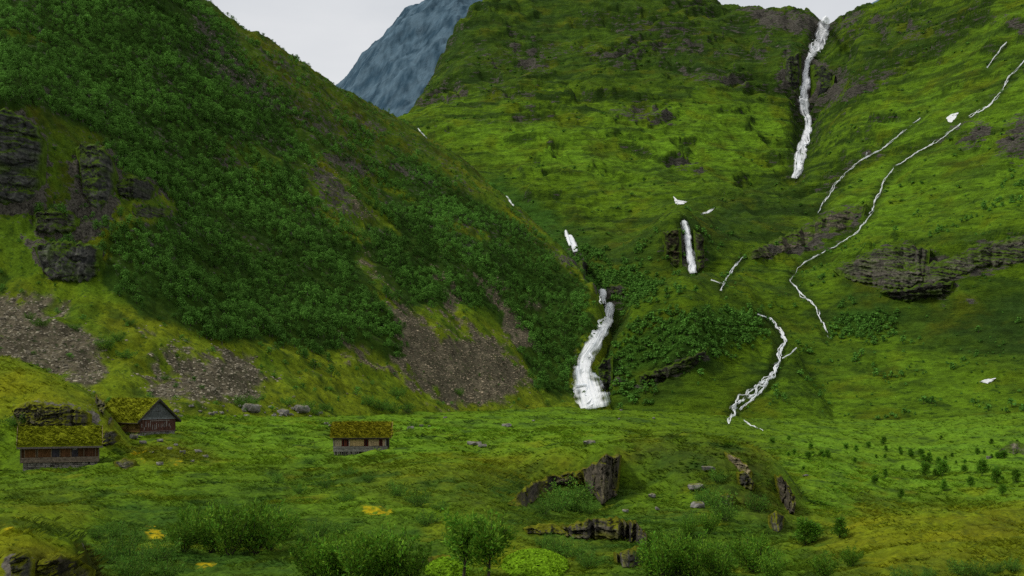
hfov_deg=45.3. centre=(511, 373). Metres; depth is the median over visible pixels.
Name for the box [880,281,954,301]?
cliff
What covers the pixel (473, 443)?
boulder
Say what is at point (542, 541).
bush
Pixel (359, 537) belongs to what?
willow shrub
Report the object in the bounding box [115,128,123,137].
birch tree
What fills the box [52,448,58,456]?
door
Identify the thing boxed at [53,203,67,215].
birch tree
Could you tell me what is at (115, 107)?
birch tree
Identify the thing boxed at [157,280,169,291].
birch tree
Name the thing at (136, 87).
birch tree
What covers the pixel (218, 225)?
birch tree
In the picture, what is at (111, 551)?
bush
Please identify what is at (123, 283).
birch tree
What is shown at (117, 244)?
birch tree
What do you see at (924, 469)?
sapling
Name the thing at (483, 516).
willow shrub
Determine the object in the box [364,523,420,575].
willow shrub
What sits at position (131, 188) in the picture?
cliff
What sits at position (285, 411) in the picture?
boulder
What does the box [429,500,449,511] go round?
bush
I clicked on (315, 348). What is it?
birch tree
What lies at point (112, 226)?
birch tree
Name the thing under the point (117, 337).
bush
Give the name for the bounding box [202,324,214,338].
birch tree
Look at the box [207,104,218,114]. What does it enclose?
birch tree
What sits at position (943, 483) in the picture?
sapling
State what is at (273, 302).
birch tree
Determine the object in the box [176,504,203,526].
willow shrub
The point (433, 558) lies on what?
ground cover
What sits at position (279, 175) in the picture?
birch tree
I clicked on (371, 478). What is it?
bush
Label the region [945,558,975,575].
bush
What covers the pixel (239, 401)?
bush
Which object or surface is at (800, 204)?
juniper scrub
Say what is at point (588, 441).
boulder
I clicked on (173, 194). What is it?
birch tree
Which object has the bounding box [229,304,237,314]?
birch tree
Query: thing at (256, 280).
birch tree
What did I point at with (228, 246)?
birch tree
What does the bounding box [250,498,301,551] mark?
willow shrub
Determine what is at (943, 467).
sapling
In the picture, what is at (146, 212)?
cliff
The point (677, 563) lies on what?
willow shrub
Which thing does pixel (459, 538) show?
birch tree
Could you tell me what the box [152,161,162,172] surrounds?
birch tree
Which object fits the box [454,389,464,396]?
bush
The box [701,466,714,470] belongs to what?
boulder
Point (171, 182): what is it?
birch tree
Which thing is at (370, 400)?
bush
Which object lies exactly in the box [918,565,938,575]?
bush
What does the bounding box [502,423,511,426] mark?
boulder
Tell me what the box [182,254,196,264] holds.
birch tree
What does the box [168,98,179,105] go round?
birch tree
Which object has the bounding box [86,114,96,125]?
birch tree
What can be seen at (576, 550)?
bush
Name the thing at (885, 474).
sapling
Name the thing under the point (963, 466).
sapling
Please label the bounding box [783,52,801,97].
cliff
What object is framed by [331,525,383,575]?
willow shrub
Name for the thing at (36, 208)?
birch tree
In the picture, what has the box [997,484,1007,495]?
sapling
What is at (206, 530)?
willow shrub
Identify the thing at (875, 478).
sapling
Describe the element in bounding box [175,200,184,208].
birch tree
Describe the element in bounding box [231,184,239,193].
birch tree
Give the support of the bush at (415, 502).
on the ground at (73, 396)
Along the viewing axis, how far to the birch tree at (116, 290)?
319.09 m
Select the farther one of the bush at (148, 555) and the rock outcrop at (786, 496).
the rock outcrop at (786, 496)
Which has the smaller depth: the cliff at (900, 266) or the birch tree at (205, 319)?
the birch tree at (205, 319)
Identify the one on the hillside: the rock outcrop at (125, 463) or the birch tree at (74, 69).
the birch tree at (74, 69)
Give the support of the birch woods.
on the hillside
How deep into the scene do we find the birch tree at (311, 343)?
371.72 m
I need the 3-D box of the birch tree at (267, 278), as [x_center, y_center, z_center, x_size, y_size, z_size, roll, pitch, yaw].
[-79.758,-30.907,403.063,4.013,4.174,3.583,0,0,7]
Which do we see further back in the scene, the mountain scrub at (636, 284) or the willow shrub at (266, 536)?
the mountain scrub at (636, 284)
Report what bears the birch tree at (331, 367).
on the hillside
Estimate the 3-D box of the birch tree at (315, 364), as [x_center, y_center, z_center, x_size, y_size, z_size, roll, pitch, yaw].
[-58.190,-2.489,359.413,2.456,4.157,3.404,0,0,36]
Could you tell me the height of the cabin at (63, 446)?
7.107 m
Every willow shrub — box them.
[164,515,201,552]
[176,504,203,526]
[178,502,212,543]
[189,506,234,552]
[204,499,235,517]
[205,501,263,559]
[218,502,270,547]
[229,501,285,554]
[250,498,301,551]
[253,500,281,521]
[271,506,305,540]
[287,532,329,575]
[306,533,346,575]
[317,534,362,575]
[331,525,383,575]
[353,523,397,575]
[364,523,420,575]
[371,527,397,550]
[394,541,432,575]
[462,511,489,526]
[633,537,669,574]
[637,529,685,575]
[646,527,670,544]
[661,533,699,575]
[671,527,722,575]
[677,516,699,537]
[687,534,734,570]
[694,508,722,533]
[704,544,737,575]
[728,528,773,573]
[729,532,762,567]
[756,547,789,575]
[808,550,842,575]
[839,543,863,566]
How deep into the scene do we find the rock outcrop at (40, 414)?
163.29 m
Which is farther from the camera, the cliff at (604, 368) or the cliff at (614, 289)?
the cliff at (614, 289)
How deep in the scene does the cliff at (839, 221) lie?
774.44 m
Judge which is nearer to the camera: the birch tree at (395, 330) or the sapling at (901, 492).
the sapling at (901, 492)
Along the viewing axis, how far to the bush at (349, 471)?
131.82 m
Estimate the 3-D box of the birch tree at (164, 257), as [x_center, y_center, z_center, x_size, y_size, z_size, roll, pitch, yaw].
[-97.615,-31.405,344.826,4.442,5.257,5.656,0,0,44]
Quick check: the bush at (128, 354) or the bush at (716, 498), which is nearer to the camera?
the bush at (716, 498)
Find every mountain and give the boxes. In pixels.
[336,0,482,116]
[397,0,1023,420]
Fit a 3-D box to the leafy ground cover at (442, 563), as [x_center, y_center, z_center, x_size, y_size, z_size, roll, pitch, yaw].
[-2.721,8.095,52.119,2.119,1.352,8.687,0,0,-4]
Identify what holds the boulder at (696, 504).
on the ground at (73, 396)
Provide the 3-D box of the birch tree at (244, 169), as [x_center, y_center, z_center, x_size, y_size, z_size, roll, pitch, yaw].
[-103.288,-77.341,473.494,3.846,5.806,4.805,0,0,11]
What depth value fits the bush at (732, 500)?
127.80 m
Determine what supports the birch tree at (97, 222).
on the hillside
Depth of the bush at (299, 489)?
108.73 m
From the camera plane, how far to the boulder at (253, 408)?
290.26 m
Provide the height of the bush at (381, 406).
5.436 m
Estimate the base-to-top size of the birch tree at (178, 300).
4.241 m
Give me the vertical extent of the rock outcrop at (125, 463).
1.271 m
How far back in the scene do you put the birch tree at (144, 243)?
344.38 m
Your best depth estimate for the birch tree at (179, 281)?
337.86 m
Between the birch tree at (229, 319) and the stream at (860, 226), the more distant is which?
the stream at (860, 226)
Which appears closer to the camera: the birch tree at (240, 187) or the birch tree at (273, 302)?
the birch tree at (273, 302)
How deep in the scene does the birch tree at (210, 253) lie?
382.86 m
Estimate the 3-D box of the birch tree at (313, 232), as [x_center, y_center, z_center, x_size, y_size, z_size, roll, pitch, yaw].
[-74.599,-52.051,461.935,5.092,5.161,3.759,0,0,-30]
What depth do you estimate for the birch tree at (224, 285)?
366.00 m
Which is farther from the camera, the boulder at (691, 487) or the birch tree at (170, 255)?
the birch tree at (170, 255)
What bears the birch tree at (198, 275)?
on the hillside
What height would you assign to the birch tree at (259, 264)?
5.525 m
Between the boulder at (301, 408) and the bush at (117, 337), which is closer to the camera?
the bush at (117, 337)
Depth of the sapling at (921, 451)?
298.28 m
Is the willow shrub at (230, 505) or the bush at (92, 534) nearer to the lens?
the bush at (92, 534)
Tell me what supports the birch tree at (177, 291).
on the hillside
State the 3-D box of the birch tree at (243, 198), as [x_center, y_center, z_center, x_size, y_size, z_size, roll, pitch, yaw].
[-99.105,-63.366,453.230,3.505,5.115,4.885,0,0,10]
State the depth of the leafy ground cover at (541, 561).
51.70 m
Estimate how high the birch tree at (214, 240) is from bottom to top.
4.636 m
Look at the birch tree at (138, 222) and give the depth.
352.92 m
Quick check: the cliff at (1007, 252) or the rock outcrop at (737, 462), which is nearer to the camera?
the rock outcrop at (737, 462)
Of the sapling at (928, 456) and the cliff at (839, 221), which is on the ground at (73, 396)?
the sapling at (928, 456)
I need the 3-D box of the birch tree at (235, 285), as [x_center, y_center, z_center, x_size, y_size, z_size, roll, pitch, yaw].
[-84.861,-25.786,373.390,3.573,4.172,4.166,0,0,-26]
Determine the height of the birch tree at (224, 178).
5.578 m
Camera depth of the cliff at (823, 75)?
1244.56 m
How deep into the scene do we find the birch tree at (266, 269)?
412.16 m
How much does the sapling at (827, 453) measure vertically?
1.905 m
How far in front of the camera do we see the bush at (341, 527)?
71.30 m
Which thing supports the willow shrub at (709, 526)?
on the ground at (73, 396)
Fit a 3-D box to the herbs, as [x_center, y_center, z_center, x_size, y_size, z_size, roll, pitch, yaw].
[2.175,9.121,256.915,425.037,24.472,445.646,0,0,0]
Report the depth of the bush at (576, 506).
127.92 m
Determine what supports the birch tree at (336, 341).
on the hillside
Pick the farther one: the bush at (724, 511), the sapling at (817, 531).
the bush at (724, 511)
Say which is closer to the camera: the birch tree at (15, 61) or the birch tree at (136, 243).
the birch tree at (136, 243)
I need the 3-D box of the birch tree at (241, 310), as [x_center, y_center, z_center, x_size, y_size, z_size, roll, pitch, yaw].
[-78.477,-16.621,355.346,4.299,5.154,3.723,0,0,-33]
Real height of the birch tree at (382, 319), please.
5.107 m
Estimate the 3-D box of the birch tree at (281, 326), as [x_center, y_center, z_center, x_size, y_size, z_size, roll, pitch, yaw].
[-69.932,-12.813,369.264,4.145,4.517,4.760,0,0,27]
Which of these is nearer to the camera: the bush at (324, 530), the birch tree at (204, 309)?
the bush at (324, 530)
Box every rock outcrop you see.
[9,551,35,575]
[12,401,91,426]
[37,554,95,575]
[94,393,113,428]
[103,430,120,446]
[114,457,136,468]
[508,470,583,506]
[523,523,564,534]
[560,516,646,547]
[580,453,621,504]
[613,545,642,567]
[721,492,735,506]
[724,452,752,477]
[736,470,754,490]
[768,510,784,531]
[774,474,795,514]
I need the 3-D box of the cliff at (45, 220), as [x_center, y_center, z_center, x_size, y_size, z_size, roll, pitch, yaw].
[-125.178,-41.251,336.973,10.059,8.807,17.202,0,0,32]
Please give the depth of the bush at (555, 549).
62.55 m
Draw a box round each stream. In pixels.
[711,257,742,290]
[727,314,796,423]
[790,123,960,330]
[818,118,919,212]
[969,61,1023,116]
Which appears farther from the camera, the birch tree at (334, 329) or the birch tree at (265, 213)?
the birch tree at (265, 213)
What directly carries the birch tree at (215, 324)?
on the hillside
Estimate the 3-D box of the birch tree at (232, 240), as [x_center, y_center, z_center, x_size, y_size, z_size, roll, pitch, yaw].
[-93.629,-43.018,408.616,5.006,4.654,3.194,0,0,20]
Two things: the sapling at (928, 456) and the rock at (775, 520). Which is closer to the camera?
the rock at (775, 520)
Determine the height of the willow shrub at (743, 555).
2.091 m
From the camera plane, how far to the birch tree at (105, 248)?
336.40 m
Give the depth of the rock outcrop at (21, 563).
32.90 m
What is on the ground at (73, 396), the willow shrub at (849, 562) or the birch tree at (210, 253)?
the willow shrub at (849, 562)
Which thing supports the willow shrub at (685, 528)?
on the ground at (73, 396)
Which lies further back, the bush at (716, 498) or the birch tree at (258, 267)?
the birch tree at (258, 267)
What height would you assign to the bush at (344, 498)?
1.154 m
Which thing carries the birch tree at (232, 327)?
on the hillside
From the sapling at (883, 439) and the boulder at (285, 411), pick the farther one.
the sapling at (883, 439)
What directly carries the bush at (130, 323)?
on the hillside
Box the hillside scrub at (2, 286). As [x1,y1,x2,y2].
[0,0,606,413]
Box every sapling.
[769,437,775,443]
[791,517,817,545]
[804,451,811,457]
[807,523,824,541]
[824,449,830,457]
[829,516,849,537]
[865,441,871,447]
[870,475,878,483]
[880,436,886,443]
[883,468,887,476]
[897,488,904,497]
[917,448,924,455]
[919,454,927,461]
[919,461,931,475]
[925,451,933,462]
[931,468,938,475]
[935,459,950,475]
[939,479,948,490]
[960,464,968,471]
[966,476,974,486]
[974,447,980,454]
[974,457,990,475]
[991,466,1002,482]
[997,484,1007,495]
[1001,449,1008,457]
[1011,469,1021,482]
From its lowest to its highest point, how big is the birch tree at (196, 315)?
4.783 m
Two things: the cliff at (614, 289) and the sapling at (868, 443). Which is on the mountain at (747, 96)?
the cliff at (614, 289)
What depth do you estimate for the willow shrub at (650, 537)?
74.94 m
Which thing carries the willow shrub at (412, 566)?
on the ground at (73, 396)
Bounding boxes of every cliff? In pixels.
[0,108,47,204]
[32,208,80,235]
[33,240,102,282]
[75,143,118,210]
[114,176,158,200]
[132,204,170,219]
[577,260,590,277]
[596,356,612,391]
[609,284,628,296]
[635,347,708,384]
[661,228,681,267]
[693,229,704,271]
[747,203,866,259]
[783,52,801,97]
[810,64,834,96]
[834,243,930,289]
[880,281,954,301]
[921,235,1023,283]
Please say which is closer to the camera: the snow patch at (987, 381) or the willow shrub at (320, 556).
the willow shrub at (320, 556)
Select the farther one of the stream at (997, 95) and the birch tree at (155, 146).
the stream at (997, 95)
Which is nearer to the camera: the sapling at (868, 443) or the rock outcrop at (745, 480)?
the rock outcrop at (745, 480)
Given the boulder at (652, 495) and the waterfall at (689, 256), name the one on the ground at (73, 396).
the boulder at (652, 495)
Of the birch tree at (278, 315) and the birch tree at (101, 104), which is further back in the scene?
the birch tree at (101, 104)
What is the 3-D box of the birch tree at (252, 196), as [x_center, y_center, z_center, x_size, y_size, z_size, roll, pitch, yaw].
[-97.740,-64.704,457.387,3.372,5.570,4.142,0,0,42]
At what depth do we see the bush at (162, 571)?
48.41 m
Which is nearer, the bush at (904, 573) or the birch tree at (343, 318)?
the bush at (904, 573)
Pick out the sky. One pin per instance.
(331, 36)
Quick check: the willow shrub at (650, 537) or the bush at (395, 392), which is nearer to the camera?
the willow shrub at (650, 537)
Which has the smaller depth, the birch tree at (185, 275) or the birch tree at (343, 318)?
the birch tree at (185, 275)
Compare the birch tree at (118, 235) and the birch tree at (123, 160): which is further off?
the birch tree at (123, 160)
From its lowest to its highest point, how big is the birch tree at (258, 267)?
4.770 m
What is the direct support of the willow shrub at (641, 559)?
on the ground at (73, 396)
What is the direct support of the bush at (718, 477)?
on the ground at (73, 396)
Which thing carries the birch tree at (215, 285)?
on the hillside
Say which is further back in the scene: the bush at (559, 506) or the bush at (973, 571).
the bush at (559, 506)
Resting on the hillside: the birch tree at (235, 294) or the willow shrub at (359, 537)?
the birch tree at (235, 294)
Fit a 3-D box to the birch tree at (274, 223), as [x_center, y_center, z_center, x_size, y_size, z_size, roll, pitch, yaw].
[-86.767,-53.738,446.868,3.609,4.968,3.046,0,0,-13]
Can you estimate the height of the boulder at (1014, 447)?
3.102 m
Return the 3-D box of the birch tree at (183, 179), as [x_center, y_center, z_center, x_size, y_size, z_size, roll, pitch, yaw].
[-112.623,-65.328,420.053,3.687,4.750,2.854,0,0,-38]
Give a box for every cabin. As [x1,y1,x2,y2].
[14,425,105,470]
[106,397,180,435]
[328,420,393,455]
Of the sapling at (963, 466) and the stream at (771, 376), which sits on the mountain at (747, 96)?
the stream at (771, 376)
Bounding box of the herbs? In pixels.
[0,363,1023,575]
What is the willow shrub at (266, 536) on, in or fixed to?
on the ground at (73, 396)
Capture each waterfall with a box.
[565,230,577,251]
[573,288,613,408]
[682,220,695,272]
[791,16,829,178]
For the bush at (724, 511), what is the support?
on the ground at (73, 396)
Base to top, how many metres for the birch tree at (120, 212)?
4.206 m
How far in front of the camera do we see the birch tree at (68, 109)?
382.20 m
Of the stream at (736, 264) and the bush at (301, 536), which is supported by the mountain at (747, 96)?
the stream at (736, 264)
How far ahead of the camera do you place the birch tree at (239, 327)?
342.72 m
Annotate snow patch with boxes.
[674,197,685,204]
[946,113,957,121]
[981,378,995,383]
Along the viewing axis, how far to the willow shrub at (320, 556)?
47.45 m
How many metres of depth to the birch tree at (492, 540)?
45.81 m
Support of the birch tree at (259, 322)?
on the hillside
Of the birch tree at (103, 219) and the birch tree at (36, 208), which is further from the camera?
the birch tree at (103, 219)
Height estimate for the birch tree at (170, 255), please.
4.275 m
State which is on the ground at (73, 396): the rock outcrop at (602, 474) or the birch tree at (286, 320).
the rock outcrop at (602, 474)
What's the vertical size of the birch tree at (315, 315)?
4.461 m
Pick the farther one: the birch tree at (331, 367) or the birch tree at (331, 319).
the birch tree at (331, 319)
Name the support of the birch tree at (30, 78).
on the hillside
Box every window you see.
[72,448,77,456]
[342,439,348,445]
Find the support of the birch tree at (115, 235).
on the hillside
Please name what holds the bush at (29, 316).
on the hillside
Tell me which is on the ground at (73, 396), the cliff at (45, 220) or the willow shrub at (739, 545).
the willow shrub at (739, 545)
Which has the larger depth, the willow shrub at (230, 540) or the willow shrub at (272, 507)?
the willow shrub at (272, 507)
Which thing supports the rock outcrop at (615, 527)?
on the ground at (73, 396)
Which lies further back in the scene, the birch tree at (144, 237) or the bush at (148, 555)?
the birch tree at (144, 237)
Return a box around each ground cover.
[424,556,471,575]
[428,554,457,562]
[501,548,568,575]
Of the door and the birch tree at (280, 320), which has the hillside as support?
the birch tree at (280, 320)
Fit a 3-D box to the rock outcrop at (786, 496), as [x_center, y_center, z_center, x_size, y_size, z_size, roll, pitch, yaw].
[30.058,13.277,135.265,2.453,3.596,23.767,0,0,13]
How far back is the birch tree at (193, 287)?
340.08 m
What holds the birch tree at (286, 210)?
on the hillside
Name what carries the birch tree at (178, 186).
on the hillside
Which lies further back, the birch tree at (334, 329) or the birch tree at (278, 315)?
the birch tree at (334, 329)
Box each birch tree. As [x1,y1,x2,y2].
[4,46,12,53]
[9,57,21,66]
[16,88,28,98]
[21,68,31,77]
[26,75,33,82]
[33,202,44,213]
[37,89,46,98]
[46,95,59,106]
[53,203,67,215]
[56,98,67,107]
[60,104,68,115]
[63,233,74,242]
[65,104,73,115]
[67,66,78,75]
[73,109,82,118]
[77,108,90,121]
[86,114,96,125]
[92,91,102,100]
[92,220,102,229]
[95,100,104,109]
[97,241,108,253]
[100,215,114,224]
[107,223,115,234]
[109,230,123,242]
[113,105,123,115]
[113,284,124,295]
[114,228,125,241]
[114,241,127,251]
[115,70,126,80]
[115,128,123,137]
[116,140,127,149]
[116,220,127,229]
[117,149,127,159]
[117,157,128,168]
[117,206,123,217]
[118,278,129,288]
[119,269,130,281]
[120,222,128,235]
[121,148,132,157]
[127,162,136,174]
[128,158,138,168]
[129,240,140,248]
[131,218,143,227]
[132,82,142,91]
[132,239,150,249]
[134,251,148,262]
[137,295,144,304]
[138,233,149,242]
[152,143,159,153]
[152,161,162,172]
[154,174,167,183]
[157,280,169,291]
[160,253,175,266]
[162,258,171,272]
[166,244,175,251]
[166,263,177,276]
[167,190,178,200]
[167,251,177,262]
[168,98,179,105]
[168,105,177,115]
[168,176,179,185]
[173,181,182,190]
[173,278,185,286]
[173,287,181,297]
[174,297,186,308]
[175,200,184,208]
[177,269,196,285]
[178,176,187,187]
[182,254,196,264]
[183,304,194,317]
[184,193,193,203]
[184,286,194,296]
[185,264,195,274]
[187,267,195,276]
[188,284,198,296]
[192,309,201,321]
[194,272,206,282]
[197,289,205,300]
[199,315,211,324]
[201,306,214,317]
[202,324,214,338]
[205,222,216,232]
[205,234,212,244]
[205,251,214,260]
[206,327,222,340]
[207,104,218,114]
[209,233,218,243]
[210,281,219,289]
[211,317,222,331]
[213,222,221,230]
[215,141,224,147]
[215,328,231,344]
[220,173,228,183]
[220,282,229,290]
[220,301,228,312]
[220,315,231,326]
[221,233,230,243]
[223,244,233,254]
[223,316,235,326]
[227,238,236,245]
[227,321,235,331]
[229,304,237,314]
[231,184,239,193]
[231,283,237,291]
[232,292,242,301]
[233,279,245,289]
[234,184,245,195]
[234,323,246,336]
[236,308,247,321]
[238,181,249,190]
[238,284,245,290]
[239,195,247,203]
[239,289,249,299]
[240,166,249,175]
[245,193,253,202]
[252,278,261,285]
[254,317,265,329]
[255,257,267,267]
[255,265,264,274]
[259,314,270,327]
[260,208,273,218]
[262,261,273,270]
[264,273,274,283]
[265,213,272,222]
[267,321,281,336]
[268,296,278,307]
[269,275,281,285]
[270,220,277,230]
[272,257,281,265]
[273,311,284,320]
[273,317,284,324]
[276,172,286,184]
[276,334,289,348]
[277,323,286,335]
[281,207,289,216]
[281,313,289,324]
[291,227,304,239]
[294,301,300,309]
[300,281,310,290]
[300,347,308,358]
[305,339,318,351]
[307,234,317,242]
[308,228,318,236]
[308,343,319,352]
[309,359,317,369]
[311,312,319,322]
[313,292,324,303]
[314,327,322,336]
[317,245,325,254]
[320,326,326,334]
[323,313,338,323]
[324,364,340,376]
[328,315,339,327]
[330,327,341,337]
[334,339,344,346]
[338,312,346,320]
[379,300,385,311]
[380,315,387,324]
[381,284,396,297]
[384,323,400,335]
[388,323,397,332]
[423,290,432,298]
[439,507,491,575]
[463,292,472,300]
[464,508,518,575]
[534,333,542,342]
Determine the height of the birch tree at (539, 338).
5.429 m
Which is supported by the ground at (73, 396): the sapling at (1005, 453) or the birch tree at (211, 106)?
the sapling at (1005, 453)
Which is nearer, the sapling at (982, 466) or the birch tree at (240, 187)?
the sapling at (982, 466)
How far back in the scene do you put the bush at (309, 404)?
313.78 m
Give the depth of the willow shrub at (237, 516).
65.32 m
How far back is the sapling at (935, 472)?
245.06 m
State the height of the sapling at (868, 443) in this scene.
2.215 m
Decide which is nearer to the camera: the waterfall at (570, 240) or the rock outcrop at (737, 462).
the rock outcrop at (737, 462)
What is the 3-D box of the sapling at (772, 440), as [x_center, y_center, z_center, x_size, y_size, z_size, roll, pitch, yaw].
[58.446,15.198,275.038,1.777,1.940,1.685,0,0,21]
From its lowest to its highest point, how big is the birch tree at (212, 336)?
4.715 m
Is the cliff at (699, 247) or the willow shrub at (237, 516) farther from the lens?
the cliff at (699, 247)
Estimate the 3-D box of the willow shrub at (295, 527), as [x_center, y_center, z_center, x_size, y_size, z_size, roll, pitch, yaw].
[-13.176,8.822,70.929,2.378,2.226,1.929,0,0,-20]
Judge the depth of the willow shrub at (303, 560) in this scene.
49.05 m
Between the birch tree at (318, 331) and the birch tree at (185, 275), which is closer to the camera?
the birch tree at (185, 275)
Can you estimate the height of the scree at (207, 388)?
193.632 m
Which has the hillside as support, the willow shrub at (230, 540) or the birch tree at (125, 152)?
the birch tree at (125, 152)
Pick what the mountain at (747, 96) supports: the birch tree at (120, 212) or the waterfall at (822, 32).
the waterfall at (822, 32)
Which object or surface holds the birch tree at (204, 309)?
on the hillside
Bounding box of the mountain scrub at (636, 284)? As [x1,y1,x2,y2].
[568,168,1023,419]
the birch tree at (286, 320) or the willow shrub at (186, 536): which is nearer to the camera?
the willow shrub at (186, 536)
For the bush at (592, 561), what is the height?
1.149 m
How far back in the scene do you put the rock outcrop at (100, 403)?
175.57 m
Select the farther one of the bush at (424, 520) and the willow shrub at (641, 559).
the bush at (424, 520)
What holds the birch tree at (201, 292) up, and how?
on the hillside
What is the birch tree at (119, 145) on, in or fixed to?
on the hillside
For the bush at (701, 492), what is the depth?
130.97 m
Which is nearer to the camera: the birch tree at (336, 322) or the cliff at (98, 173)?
the cliff at (98, 173)
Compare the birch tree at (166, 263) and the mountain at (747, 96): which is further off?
the mountain at (747, 96)
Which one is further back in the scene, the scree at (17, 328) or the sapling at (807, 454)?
the scree at (17, 328)
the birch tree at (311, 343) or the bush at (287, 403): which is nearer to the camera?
the bush at (287, 403)
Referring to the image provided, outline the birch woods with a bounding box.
[0,0,605,407]
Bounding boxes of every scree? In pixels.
[0,291,113,392]
[125,16,304,411]
[313,116,574,409]
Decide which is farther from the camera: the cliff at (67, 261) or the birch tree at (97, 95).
the birch tree at (97, 95)
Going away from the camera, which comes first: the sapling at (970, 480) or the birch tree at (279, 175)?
the sapling at (970, 480)
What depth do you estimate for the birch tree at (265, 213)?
450.44 m
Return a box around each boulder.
[129,434,137,438]
[242,403,260,412]
[277,408,288,414]
[294,404,309,412]
[467,441,481,445]
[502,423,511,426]
[583,440,595,444]
[648,493,655,497]
[687,483,703,489]
[690,501,704,507]
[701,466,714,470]
[998,441,1023,454]
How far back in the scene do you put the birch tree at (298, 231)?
448.55 m
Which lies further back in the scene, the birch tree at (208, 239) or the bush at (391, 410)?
the birch tree at (208, 239)
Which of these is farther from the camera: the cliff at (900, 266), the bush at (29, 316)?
the cliff at (900, 266)
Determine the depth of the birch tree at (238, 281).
376.23 m
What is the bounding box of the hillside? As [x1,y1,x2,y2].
[0,0,612,417]
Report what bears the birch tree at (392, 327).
on the hillside
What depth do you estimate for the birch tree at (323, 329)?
386.25 m
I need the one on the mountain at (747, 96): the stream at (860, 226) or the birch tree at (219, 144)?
the stream at (860, 226)
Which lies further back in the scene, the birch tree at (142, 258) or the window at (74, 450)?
the birch tree at (142, 258)
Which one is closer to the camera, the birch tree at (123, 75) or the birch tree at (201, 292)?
the birch tree at (201, 292)
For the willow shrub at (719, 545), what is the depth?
50.42 m
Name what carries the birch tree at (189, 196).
on the hillside
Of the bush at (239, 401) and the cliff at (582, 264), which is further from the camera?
the cliff at (582, 264)
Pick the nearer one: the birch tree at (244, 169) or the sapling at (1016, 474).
the sapling at (1016, 474)
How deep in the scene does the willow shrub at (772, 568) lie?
42.37 m
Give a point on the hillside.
(100, 306)
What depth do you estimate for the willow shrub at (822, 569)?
43.19 m
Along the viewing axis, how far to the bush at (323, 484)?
111.36 m
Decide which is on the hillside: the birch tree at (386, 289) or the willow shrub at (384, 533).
the birch tree at (386, 289)
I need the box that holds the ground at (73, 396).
[0,356,1023,575]
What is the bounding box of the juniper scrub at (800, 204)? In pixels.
[400,2,1023,246]
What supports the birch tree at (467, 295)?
on the hillside
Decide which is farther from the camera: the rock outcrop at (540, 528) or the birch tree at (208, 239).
the birch tree at (208, 239)
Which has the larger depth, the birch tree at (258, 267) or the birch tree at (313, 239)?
the birch tree at (313, 239)
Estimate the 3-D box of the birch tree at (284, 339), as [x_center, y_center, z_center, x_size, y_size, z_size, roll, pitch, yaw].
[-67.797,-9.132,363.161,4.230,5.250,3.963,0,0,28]
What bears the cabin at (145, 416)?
on the ground at (73, 396)
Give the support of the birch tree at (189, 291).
on the hillside
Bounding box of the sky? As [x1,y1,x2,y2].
[207,0,875,84]
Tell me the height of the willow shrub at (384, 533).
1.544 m
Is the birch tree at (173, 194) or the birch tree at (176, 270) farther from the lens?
the birch tree at (173, 194)
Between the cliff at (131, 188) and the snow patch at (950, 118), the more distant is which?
the snow patch at (950, 118)
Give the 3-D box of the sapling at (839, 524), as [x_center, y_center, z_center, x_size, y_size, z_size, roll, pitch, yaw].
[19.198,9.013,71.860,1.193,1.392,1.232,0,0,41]
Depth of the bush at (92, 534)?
67.71 m
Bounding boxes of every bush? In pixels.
[0,412,25,428]
[23,313,35,318]
[28,316,50,326]
[68,323,81,329]
[87,526,106,538]
[87,535,131,563]
[94,333,119,349]
[95,527,143,556]
[107,553,151,575]
[111,329,127,341]
[115,349,138,358]
[115,540,160,568]
[125,318,137,325]
[136,535,183,561]
[143,555,188,575]
[230,394,256,407]
[246,394,259,403]
[270,473,284,482]
[278,395,296,405]
[290,484,306,493]
[293,400,315,410]
[293,523,319,543]
[298,515,333,536]
[300,457,315,463]
[310,404,324,415]
[314,475,332,488]
[317,402,333,410]
[329,520,355,534]
[337,490,355,500]
[340,465,357,474]
[361,394,377,405]
[361,471,376,482]
[369,397,393,411]
[385,401,402,413]
[387,479,411,495]
[389,386,407,396]
[399,402,414,411]
[403,485,431,506]
[411,509,441,526]
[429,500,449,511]
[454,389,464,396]
[528,498,554,514]
[534,533,555,546]
[536,488,578,513]
[541,473,594,509]
[542,532,573,556]
[558,536,591,558]
[564,491,592,513]
[574,549,606,569]
[580,496,600,514]
[680,508,706,523]
[689,486,716,501]
[694,481,737,507]
[705,495,744,522]
[708,467,730,482]
[744,491,771,512]
[889,564,914,575]
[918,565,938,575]
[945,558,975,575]
[964,558,990,575]
[983,559,1005,572]
[1001,556,1023,571]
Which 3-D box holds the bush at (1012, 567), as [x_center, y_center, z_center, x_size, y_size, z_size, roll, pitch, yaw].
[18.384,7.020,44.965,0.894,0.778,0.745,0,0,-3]
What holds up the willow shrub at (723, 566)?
on the ground at (73, 396)
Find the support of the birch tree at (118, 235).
on the hillside
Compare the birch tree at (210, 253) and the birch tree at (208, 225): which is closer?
the birch tree at (210, 253)
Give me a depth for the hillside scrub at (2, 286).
460.42 m
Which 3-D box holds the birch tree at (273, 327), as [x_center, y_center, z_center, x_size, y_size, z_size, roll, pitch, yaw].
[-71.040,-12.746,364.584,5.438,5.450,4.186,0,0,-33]
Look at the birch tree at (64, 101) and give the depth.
382.97 m
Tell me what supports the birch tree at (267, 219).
on the hillside

